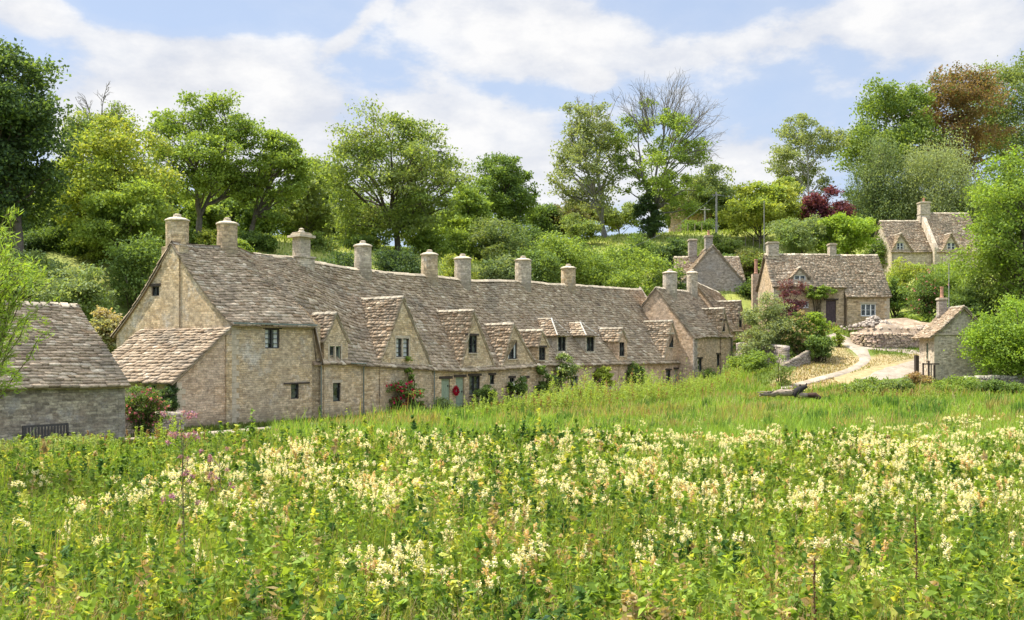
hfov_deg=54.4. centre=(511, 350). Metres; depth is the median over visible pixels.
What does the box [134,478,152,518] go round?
meadowsweet plant
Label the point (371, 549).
meadowsweet plant
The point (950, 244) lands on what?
window
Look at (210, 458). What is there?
thistle
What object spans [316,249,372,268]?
shrub
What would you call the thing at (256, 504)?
meadowsweet plant
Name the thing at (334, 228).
woodland tree
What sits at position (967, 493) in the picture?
meadowsweet plant
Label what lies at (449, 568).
meadowsweet plant
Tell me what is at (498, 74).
sky
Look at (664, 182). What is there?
ash tree
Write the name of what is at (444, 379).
door
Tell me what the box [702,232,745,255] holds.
shrub
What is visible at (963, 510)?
meadowsweet plant
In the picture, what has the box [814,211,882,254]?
cherry tree
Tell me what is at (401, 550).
meadowsweet plant
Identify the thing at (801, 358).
garden wall
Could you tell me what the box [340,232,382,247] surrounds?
shrub
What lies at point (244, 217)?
woodland tree
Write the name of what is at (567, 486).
meadowsweet plant
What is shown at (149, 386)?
window
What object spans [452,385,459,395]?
wreath
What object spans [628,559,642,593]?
meadowsweet plant
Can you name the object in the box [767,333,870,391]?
garden path
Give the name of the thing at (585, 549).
meadowsweet plant
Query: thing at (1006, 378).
boundary wall
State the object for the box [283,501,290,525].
meadowsweet plant
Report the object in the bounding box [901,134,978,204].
woodland tree
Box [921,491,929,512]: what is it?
meadowsweet plant
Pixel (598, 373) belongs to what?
climber
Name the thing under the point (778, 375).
sapling
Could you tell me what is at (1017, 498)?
meadowsweet plant
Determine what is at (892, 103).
chestnut tree
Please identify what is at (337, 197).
woodland tree
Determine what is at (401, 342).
window
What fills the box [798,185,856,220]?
plum tree
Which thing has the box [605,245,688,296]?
shrub
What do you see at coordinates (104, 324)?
shrub
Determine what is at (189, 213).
woodland tree
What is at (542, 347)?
window
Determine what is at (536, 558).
meadowsweet plant
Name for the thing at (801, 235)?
apple tree
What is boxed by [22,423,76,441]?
bench
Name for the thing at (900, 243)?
window
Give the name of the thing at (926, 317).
shrub
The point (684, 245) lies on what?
shrub
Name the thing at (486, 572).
meadowsweet plant
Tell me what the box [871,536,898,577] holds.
meadowsweet plant
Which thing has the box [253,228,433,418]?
terraced cottage
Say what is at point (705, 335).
uphill cottage
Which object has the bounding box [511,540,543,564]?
meadowsweet plant
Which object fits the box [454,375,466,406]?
door
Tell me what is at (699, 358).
window
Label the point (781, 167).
birch tree
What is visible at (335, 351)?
window
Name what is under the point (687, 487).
meadowsweet drift
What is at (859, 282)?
honey cottage
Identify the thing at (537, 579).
meadowsweet plant
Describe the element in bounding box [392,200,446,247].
woodland tree
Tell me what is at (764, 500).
meadowsweet plant
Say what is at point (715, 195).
telegraph pole
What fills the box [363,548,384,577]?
meadowsweet plant
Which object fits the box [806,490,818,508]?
meadowsweet plant
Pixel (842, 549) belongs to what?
meadowsweet plant
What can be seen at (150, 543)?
meadowsweet plant
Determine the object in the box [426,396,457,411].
shrub
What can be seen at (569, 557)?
meadowsweet plant
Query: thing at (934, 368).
post frame
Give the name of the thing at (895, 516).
meadowsweet plant
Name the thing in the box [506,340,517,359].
window
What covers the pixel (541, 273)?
shrub
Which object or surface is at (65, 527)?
meadowsweet plant
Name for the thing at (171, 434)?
thistle
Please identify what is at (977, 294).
shrub
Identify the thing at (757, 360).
shrub
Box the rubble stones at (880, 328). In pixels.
[838,326,922,330]
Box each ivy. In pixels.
[158,384,181,411]
[629,188,670,238]
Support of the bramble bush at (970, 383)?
on the ground at (726, 295)
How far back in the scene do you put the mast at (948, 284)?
86.00 m
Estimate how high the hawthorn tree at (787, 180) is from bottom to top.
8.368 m
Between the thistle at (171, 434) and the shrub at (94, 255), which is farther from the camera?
the shrub at (94, 255)
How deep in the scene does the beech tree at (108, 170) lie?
78.04 m
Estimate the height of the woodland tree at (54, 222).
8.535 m
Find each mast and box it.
[764,201,764,251]
[948,263,948,306]
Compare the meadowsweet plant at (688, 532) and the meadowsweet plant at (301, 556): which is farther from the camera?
the meadowsweet plant at (688, 532)
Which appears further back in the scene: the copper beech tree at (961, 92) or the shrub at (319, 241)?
the copper beech tree at (961, 92)
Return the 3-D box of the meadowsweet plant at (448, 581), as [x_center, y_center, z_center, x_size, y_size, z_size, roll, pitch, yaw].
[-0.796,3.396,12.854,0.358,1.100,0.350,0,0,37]
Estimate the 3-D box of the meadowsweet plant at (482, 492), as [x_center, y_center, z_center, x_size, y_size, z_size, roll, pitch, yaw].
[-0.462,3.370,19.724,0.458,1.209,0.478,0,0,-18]
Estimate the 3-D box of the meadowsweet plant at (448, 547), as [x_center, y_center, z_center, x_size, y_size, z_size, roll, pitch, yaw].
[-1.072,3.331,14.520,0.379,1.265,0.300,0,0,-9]
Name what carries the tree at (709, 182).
on the ground at (726, 295)
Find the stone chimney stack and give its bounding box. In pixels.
[751,259,758,310]
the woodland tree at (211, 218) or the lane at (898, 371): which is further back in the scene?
the woodland tree at (211, 218)
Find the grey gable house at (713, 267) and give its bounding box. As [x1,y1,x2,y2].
[672,230,745,292]
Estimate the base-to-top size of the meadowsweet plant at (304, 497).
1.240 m
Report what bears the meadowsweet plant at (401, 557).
on the ground at (726, 295)
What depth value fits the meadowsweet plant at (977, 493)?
19.69 m
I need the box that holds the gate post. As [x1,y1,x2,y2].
[914,355,918,372]
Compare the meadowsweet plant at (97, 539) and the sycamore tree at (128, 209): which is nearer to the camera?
the meadowsweet plant at (97, 539)
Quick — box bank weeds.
[0,322,1021,455]
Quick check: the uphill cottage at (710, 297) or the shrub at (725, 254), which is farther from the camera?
the shrub at (725, 254)
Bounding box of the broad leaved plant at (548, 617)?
[467,612,550,619]
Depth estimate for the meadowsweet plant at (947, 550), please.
14.73 m
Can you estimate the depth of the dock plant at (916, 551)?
11.50 m
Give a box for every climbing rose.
[503,376,527,401]
[553,351,581,398]
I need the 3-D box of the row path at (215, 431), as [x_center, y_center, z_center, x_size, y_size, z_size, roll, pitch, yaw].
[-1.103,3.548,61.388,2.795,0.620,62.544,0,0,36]
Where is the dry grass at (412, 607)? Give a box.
[0,573,1013,619]
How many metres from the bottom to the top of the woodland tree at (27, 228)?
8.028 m
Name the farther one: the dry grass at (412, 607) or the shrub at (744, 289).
the shrub at (744, 289)
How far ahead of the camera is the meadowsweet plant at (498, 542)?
14.92 m
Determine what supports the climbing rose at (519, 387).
attached to the terraced cottage at (517, 348)
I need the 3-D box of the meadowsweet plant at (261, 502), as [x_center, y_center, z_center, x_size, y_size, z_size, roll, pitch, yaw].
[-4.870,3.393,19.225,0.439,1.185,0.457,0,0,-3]
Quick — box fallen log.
[757,383,821,399]
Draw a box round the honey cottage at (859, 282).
[755,241,891,331]
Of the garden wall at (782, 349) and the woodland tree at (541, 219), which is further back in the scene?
the woodland tree at (541, 219)
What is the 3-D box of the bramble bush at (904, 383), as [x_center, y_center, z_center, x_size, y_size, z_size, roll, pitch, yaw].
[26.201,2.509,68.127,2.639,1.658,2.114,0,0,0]
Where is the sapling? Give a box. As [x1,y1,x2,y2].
[765,353,796,385]
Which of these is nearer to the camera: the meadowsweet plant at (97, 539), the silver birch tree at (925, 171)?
the meadowsweet plant at (97, 539)
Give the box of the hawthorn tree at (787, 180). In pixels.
[757,176,805,195]
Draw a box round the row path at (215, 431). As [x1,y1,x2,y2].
[125,396,632,439]
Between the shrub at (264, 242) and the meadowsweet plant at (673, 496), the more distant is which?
the shrub at (264, 242)
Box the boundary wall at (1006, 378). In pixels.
[964,375,1023,383]
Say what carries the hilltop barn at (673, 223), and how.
on the ground at (726, 295)
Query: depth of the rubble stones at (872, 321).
87.94 m
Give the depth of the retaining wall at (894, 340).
85.44 m
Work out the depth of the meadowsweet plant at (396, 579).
13.18 m
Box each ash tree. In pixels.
[55,83,147,169]
[138,88,270,234]
[226,127,319,231]
[540,91,630,237]
[605,68,727,237]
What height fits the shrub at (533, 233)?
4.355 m
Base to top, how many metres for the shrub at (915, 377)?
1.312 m
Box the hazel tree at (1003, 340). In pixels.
[943,293,1023,378]
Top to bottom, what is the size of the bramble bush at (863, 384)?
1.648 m
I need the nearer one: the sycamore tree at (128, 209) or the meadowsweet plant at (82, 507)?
the meadowsweet plant at (82, 507)
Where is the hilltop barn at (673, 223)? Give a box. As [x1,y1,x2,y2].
[669,201,712,231]
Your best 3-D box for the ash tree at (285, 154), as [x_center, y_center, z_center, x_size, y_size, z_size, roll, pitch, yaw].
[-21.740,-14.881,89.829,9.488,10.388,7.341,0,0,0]
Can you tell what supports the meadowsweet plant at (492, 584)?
on the ground at (726, 295)
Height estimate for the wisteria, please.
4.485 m
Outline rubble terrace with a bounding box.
[856,318,928,344]
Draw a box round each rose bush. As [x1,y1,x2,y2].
[125,383,173,435]
[385,380,428,412]
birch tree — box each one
[761,113,853,198]
[837,123,918,237]
[883,116,988,234]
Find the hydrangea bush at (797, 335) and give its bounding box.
[777,309,828,358]
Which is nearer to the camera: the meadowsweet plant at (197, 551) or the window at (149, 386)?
the meadowsweet plant at (197, 551)
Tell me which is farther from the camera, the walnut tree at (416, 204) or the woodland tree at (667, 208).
the woodland tree at (667, 208)
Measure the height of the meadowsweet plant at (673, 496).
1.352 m
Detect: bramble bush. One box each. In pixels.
[839,375,899,393]
[877,375,915,391]
[928,374,983,392]
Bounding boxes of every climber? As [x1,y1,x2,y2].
[404,356,414,399]
[533,365,559,397]
[592,365,617,391]
[731,338,742,364]
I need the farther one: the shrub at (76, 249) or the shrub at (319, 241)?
the shrub at (319, 241)
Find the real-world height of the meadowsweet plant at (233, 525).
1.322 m
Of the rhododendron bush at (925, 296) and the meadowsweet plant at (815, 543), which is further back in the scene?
the rhododendron bush at (925, 296)
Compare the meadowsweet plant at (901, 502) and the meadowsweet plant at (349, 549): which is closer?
the meadowsweet plant at (349, 549)
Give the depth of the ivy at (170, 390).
46.19 m
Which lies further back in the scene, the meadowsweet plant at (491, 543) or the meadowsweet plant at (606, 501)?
the meadowsweet plant at (606, 501)
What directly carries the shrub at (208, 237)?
on the ground at (726, 295)
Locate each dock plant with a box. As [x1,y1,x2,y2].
[812,557,818,619]
[914,516,918,607]
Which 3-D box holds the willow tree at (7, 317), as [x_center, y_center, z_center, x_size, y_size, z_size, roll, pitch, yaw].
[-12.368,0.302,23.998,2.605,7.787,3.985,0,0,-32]
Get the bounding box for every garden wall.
[125,410,184,436]
[736,342,789,365]
[779,350,810,369]
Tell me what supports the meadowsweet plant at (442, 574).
on the ground at (726, 295)
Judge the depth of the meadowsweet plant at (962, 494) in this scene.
18.85 m
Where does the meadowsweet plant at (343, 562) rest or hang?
on the ground at (726, 295)
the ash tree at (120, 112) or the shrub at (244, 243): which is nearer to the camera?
the shrub at (244, 243)
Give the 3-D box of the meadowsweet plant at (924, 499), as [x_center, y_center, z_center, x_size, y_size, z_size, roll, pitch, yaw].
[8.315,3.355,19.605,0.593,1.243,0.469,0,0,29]
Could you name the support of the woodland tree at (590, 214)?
on the ground at (726, 295)
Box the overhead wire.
[622,198,711,250]
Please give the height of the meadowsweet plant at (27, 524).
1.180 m
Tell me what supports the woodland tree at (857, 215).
on the ground at (726, 295)
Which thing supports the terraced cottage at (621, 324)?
on the ground at (726, 295)
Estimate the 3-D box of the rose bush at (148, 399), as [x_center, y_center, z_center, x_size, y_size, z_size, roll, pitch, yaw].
[-16.109,2.675,43.626,2.651,2.461,1.935,0,0,0]
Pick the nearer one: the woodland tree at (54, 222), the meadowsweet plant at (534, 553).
the meadowsweet plant at (534, 553)
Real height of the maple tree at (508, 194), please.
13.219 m
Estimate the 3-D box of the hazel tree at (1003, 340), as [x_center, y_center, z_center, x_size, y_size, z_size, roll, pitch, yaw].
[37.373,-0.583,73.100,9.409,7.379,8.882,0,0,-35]
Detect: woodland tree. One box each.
[1,185,48,238]
[23,177,78,231]
[158,183,219,230]
[179,189,232,229]
[215,188,241,229]
[216,191,292,233]
[266,154,339,239]
[269,187,324,236]
[300,165,355,210]
[312,205,373,240]
[340,196,393,245]
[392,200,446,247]
[433,180,492,234]
[433,182,496,235]
[511,201,563,240]
[544,204,593,238]
[553,196,599,222]
[591,201,647,233]
[659,198,696,231]
[717,209,756,231]
[829,206,865,230]
[838,187,873,236]
[898,194,918,219]
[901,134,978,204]
[952,183,1022,236]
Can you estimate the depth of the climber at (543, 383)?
69.90 m
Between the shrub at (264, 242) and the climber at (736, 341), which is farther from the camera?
the climber at (736, 341)
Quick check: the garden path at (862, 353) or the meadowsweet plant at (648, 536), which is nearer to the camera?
the meadowsweet plant at (648, 536)
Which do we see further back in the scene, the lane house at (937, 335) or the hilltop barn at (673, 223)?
the hilltop barn at (673, 223)
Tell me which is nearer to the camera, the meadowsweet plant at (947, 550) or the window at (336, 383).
the meadowsweet plant at (947, 550)
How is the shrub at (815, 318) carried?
on the ground at (726, 295)
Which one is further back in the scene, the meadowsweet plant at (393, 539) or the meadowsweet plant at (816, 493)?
the meadowsweet plant at (816, 493)
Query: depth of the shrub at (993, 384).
65.39 m
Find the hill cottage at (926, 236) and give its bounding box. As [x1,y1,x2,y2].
[872,198,981,275]
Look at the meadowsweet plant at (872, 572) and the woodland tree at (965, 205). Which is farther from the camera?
the woodland tree at (965, 205)
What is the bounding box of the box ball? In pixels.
[470,384,500,406]
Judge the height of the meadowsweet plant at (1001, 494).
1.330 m
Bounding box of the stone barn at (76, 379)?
[0,301,130,444]
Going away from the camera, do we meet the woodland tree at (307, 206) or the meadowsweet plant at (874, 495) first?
the meadowsweet plant at (874, 495)
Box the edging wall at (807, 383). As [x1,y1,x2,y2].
[781,377,832,388]
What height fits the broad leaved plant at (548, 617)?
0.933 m
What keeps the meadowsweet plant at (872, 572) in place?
on the ground at (726, 295)
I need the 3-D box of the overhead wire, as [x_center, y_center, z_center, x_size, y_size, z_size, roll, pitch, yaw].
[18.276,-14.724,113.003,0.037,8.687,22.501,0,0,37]
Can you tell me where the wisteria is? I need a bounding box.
[803,285,838,325]
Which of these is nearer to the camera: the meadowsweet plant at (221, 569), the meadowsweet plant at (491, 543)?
the meadowsweet plant at (221, 569)
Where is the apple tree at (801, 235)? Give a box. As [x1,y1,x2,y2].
[765,212,830,253]
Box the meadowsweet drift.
[7,412,1023,527]
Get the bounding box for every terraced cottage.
[110,214,319,427]
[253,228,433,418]
[375,250,502,408]
[444,254,553,402]
[498,256,605,395]
[552,264,680,390]
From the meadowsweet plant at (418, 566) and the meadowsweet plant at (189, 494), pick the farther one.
the meadowsweet plant at (189, 494)
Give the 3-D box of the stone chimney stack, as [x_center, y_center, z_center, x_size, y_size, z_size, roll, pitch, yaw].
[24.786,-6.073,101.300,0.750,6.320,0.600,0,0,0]
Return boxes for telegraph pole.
[700,207,709,220]
[712,192,720,235]
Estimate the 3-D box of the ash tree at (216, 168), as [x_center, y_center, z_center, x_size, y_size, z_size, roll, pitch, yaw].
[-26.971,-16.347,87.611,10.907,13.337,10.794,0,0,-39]
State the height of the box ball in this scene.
1.964 m
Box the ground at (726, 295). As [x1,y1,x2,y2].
[0,231,1019,555]
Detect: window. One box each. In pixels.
[146,384,156,389]
[149,283,160,295]
[263,327,281,347]
[284,382,309,398]
[328,344,341,366]
[332,380,341,401]
[395,336,409,358]
[465,333,478,353]
[468,374,481,395]
[488,373,495,384]
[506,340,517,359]
[508,376,515,391]
[537,345,546,360]
[558,337,564,350]
[570,373,578,389]
[587,337,592,350]
[619,342,625,356]
[665,369,671,383]
[667,332,674,347]
[697,357,702,371]
[716,353,720,367]
[794,275,804,279]
[802,299,809,308]
[860,302,876,316]
[895,241,904,250]
[947,241,955,250]
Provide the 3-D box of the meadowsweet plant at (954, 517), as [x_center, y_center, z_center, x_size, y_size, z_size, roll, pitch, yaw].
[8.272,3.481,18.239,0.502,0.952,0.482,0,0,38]
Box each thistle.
[160,409,200,559]
[167,431,203,553]
[207,446,234,513]
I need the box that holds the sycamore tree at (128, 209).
[63,176,176,283]
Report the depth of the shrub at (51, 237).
78.97 m
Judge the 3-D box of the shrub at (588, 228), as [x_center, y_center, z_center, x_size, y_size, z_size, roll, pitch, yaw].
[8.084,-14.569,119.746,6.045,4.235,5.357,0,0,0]
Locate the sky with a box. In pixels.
[0,0,1023,246]
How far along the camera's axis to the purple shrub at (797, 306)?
90.89 m
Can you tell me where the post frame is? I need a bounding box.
[922,361,939,381]
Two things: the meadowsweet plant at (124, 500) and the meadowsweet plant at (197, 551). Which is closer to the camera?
the meadowsweet plant at (197, 551)
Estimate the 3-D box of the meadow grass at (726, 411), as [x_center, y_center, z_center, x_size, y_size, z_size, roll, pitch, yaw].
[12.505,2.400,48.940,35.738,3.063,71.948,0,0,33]
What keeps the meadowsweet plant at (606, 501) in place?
on the ground at (726, 295)
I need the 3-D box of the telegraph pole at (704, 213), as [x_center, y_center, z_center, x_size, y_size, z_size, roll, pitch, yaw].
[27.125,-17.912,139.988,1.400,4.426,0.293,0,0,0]
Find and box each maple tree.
[468,151,543,228]
[712,180,808,243]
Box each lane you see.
[856,344,918,354]
[862,360,926,380]
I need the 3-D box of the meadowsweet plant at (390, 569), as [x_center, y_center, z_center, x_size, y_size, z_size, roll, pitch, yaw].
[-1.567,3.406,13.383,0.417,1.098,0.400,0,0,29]
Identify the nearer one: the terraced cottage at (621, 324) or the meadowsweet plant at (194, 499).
the meadowsweet plant at (194, 499)
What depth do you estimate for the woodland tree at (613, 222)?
148.90 m
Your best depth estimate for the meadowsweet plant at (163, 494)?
18.41 m
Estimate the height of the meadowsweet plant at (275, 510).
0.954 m
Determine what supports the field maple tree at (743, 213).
on the ground at (726, 295)
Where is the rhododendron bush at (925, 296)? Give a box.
[893,269,952,316]
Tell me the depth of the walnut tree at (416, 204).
95.67 m
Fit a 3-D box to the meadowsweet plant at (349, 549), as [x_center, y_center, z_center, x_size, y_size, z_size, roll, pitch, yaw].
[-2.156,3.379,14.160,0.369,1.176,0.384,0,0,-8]
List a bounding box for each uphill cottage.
[640,269,733,382]
[698,283,752,356]
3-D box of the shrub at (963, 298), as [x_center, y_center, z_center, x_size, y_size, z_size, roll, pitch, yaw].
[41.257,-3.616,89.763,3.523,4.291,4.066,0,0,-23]
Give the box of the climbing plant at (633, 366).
[625,360,648,388]
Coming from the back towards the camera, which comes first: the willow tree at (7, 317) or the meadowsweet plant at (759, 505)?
the willow tree at (7, 317)
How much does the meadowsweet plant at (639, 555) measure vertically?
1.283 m
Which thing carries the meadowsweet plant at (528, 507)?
on the ground at (726, 295)
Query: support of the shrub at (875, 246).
on the ground at (726, 295)
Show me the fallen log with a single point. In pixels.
(798, 390)
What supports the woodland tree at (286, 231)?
on the ground at (726, 295)
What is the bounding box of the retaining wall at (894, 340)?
[850,332,918,347]
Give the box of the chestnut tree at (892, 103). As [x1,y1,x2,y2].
[829,72,947,191]
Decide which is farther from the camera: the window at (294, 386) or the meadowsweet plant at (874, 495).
the window at (294, 386)
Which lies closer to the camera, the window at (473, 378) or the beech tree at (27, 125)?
the window at (473, 378)
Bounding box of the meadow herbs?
[0,405,1023,619]
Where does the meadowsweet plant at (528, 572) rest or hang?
on the ground at (726, 295)
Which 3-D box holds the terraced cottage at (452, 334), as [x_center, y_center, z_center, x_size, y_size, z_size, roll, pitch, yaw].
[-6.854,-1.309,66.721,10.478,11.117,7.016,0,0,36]
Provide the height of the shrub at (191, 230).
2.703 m
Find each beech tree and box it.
[0,35,86,265]
[33,111,191,245]
[905,60,1023,196]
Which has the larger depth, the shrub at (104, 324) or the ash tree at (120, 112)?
the ash tree at (120, 112)
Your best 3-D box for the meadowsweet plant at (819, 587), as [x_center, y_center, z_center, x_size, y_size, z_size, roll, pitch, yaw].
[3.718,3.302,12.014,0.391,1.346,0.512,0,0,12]
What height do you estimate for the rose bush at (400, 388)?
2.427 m
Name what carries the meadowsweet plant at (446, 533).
on the ground at (726, 295)
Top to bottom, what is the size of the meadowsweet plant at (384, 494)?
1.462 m
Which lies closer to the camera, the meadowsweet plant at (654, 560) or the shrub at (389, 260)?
the meadowsweet plant at (654, 560)
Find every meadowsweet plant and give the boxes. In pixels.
[12,517,41,544]
[57,519,75,546]
[58,495,79,527]
[64,496,81,520]
[80,503,97,515]
[91,534,112,574]
[98,493,122,540]
[115,491,135,518]
[121,493,134,519]
[133,478,154,510]
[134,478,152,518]
[145,534,162,560]
[160,482,184,532]
[180,484,195,521]
[186,498,204,538]
[192,539,205,586]
[213,556,227,577]
[214,492,230,511]
[219,490,236,512]
[229,521,243,534]
[236,501,258,524]
[254,498,268,528]
[263,506,278,519]
[280,493,311,517]
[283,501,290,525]
[283,546,308,576]
[333,499,344,532]
[333,571,348,603]
[339,557,353,577]
[348,545,369,585]
[356,544,384,578]
[360,545,372,582]
[360,556,375,599]
[361,496,384,542]
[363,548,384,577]
[364,557,377,593]
[367,546,410,580]
[370,566,411,608]
[376,564,404,586]
[381,488,394,531]
[383,505,396,522]
[383,561,408,590]
[386,577,408,602]
[388,533,402,567]
[394,543,409,571]
[395,551,409,569]
[400,562,423,581]
[405,539,434,578]
[410,545,423,588]
[416,503,431,535]
[421,564,445,586]
[427,562,461,580]
[430,535,449,566]
[433,564,447,586]
[440,572,455,606]
[442,518,467,577]
[475,489,490,503]
[477,524,493,569]
[478,576,499,605]
[479,530,496,562]
[482,556,510,580]
[482,567,495,600]
[487,532,499,560]
[500,508,519,537]
[502,543,533,584]
[506,531,547,573]
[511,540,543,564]
[512,558,530,594]
[513,552,532,597]
[517,498,539,527]
[521,567,535,592]
[523,522,537,568]
[525,553,537,577]
[536,577,551,606]
[560,483,572,505]
[567,553,588,579]
[580,543,591,585]
[592,488,619,522]
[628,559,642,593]
[631,540,645,553]
[631,544,658,591]
[643,529,664,548]
[645,553,655,585]
[659,484,683,507]
[663,528,686,557]
[668,506,678,533]
[669,527,683,551]
[680,522,695,537]
[681,528,692,554]
[702,499,713,514]
[704,545,720,565]
[709,536,730,547]
[713,499,732,526]
[732,531,754,559]
[737,493,750,516]
[754,501,768,519]
[755,494,765,514]
[773,498,792,524]
[785,504,802,523]
[792,491,813,518]
[794,500,807,516]
[801,537,829,569]
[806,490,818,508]
[809,497,820,527]
[815,572,836,591]
[824,538,853,562]
[854,494,879,531]
[863,565,882,586]
[867,487,883,510]
[870,566,889,594]
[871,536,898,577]
[892,507,909,546]
[893,498,913,530]
[908,481,925,514]
[919,489,931,515]
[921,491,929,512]
[929,491,944,517]
[929,536,958,574]
[935,503,949,518]
[936,534,952,553]
[947,514,964,526]
[951,500,984,524]
[956,491,971,526]
[958,492,979,517]
[962,493,977,522]
[966,485,988,507]
[972,492,989,524]
[998,485,1019,523]
[1001,542,1022,572]
[1003,491,1015,517]
[1008,488,1021,515]
[1008,523,1023,556]
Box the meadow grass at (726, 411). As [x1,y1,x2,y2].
[0,364,1023,492]
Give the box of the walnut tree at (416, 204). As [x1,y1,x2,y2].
[307,94,485,250]
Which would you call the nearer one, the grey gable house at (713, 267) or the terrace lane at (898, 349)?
the terrace lane at (898, 349)
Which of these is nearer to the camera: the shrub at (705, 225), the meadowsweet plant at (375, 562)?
the meadowsweet plant at (375, 562)
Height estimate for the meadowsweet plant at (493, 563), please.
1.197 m
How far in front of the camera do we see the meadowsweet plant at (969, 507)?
17.85 m
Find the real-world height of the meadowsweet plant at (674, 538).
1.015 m
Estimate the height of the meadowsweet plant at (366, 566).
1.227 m
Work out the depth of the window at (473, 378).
64.57 m
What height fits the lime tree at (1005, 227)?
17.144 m
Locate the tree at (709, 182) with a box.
[675,160,740,226]
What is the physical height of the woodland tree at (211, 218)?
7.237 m
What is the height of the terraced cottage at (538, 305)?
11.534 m
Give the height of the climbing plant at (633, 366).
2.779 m
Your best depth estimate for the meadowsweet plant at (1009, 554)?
14.13 m
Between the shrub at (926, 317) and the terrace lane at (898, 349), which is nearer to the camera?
the terrace lane at (898, 349)
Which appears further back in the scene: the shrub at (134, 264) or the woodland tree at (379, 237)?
the woodland tree at (379, 237)
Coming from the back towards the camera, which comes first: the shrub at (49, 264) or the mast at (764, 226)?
the mast at (764, 226)
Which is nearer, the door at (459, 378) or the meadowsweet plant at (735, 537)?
the meadowsweet plant at (735, 537)
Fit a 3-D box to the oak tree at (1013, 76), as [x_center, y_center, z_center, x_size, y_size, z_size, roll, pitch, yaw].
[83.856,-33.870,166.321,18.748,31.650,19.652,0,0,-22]
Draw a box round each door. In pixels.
[439,376,452,400]
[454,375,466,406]
[824,299,837,321]
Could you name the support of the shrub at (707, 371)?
on the ground at (726, 295)
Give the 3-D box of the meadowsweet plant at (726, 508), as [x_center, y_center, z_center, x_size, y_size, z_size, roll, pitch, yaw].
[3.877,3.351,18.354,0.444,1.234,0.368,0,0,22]
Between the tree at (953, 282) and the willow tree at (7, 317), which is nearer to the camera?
the willow tree at (7, 317)
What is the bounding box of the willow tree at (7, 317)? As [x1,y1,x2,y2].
[0,203,60,398]
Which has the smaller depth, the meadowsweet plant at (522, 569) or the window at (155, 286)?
the meadowsweet plant at (522, 569)
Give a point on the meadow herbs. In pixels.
(133, 569)
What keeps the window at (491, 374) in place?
in the terraced cottage at (452, 334)
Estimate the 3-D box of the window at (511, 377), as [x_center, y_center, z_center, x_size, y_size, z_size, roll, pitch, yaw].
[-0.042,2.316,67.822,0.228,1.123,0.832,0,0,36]
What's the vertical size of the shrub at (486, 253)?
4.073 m
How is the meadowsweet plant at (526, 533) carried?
on the ground at (726, 295)
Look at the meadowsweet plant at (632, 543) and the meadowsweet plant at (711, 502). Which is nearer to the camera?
the meadowsweet plant at (632, 543)
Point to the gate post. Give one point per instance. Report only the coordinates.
(916, 362)
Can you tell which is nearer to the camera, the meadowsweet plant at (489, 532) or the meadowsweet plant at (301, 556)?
the meadowsweet plant at (301, 556)
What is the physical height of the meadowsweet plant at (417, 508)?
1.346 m
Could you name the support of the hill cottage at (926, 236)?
on the ground at (726, 295)
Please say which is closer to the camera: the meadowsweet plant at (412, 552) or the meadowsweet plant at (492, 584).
the meadowsweet plant at (492, 584)
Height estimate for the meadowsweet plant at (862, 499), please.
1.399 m
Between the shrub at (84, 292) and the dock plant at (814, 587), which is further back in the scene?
the shrub at (84, 292)
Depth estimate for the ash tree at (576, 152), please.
126.18 m
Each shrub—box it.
[0,233,45,255]
[0,247,70,302]
[7,262,119,322]
[23,223,74,252]
[57,229,92,256]
[66,237,118,263]
[89,305,122,353]
[96,228,165,311]
[161,225,197,244]
[189,227,216,244]
[211,237,257,252]
[237,228,281,253]
[309,229,338,252]
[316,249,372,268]
[336,234,379,249]
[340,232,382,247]
[372,244,420,273]
[401,228,455,256]
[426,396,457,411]
[439,253,479,279]
[442,225,494,258]
[466,212,537,258]
[466,239,517,262]
[471,252,537,280]
[502,223,547,253]
[513,247,569,282]
[528,228,605,284]
[556,212,604,244]
[563,237,599,283]
[576,252,641,287]
[591,242,645,274]
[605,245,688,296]
[612,231,668,267]
[647,237,685,267]
[650,268,686,289]
[666,237,698,255]
[675,217,718,231]
[697,367,720,380]
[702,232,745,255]
[720,352,749,374]
[722,252,743,258]
[731,246,763,281]
[733,290,801,357]
[734,278,750,298]
[735,348,779,371]
[769,278,808,326]
[802,334,837,362]
[803,311,830,358]
[830,327,846,346]
[861,233,887,267]
[888,275,909,317]
[891,311,934,321]
[902,371,935,384]
[946,286,988,316]
[952,262,1018,319]
[975,376,1023,393]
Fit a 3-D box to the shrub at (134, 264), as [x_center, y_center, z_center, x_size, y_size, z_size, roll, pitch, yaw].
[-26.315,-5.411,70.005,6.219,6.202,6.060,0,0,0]
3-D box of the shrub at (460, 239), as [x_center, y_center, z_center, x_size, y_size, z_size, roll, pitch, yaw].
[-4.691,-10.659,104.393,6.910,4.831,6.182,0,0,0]
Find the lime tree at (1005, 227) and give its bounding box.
[941,143,1023,323]
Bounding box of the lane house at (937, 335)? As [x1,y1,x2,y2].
[911,287,991,380]
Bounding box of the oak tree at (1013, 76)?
[947,48,1023,182]
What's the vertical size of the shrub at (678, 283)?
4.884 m
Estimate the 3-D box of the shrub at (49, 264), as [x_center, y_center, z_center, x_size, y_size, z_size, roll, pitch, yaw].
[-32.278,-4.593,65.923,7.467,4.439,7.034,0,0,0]
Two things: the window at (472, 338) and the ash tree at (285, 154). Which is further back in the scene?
the ash tree at (285, 154)
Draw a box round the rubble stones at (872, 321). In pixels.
[840,315,898,328]
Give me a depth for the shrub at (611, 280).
99.71 m
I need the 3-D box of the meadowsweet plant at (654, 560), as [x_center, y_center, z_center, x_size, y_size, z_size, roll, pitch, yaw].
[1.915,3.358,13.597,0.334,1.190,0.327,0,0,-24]
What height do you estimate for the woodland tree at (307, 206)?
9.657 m
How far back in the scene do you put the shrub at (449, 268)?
87.78 m

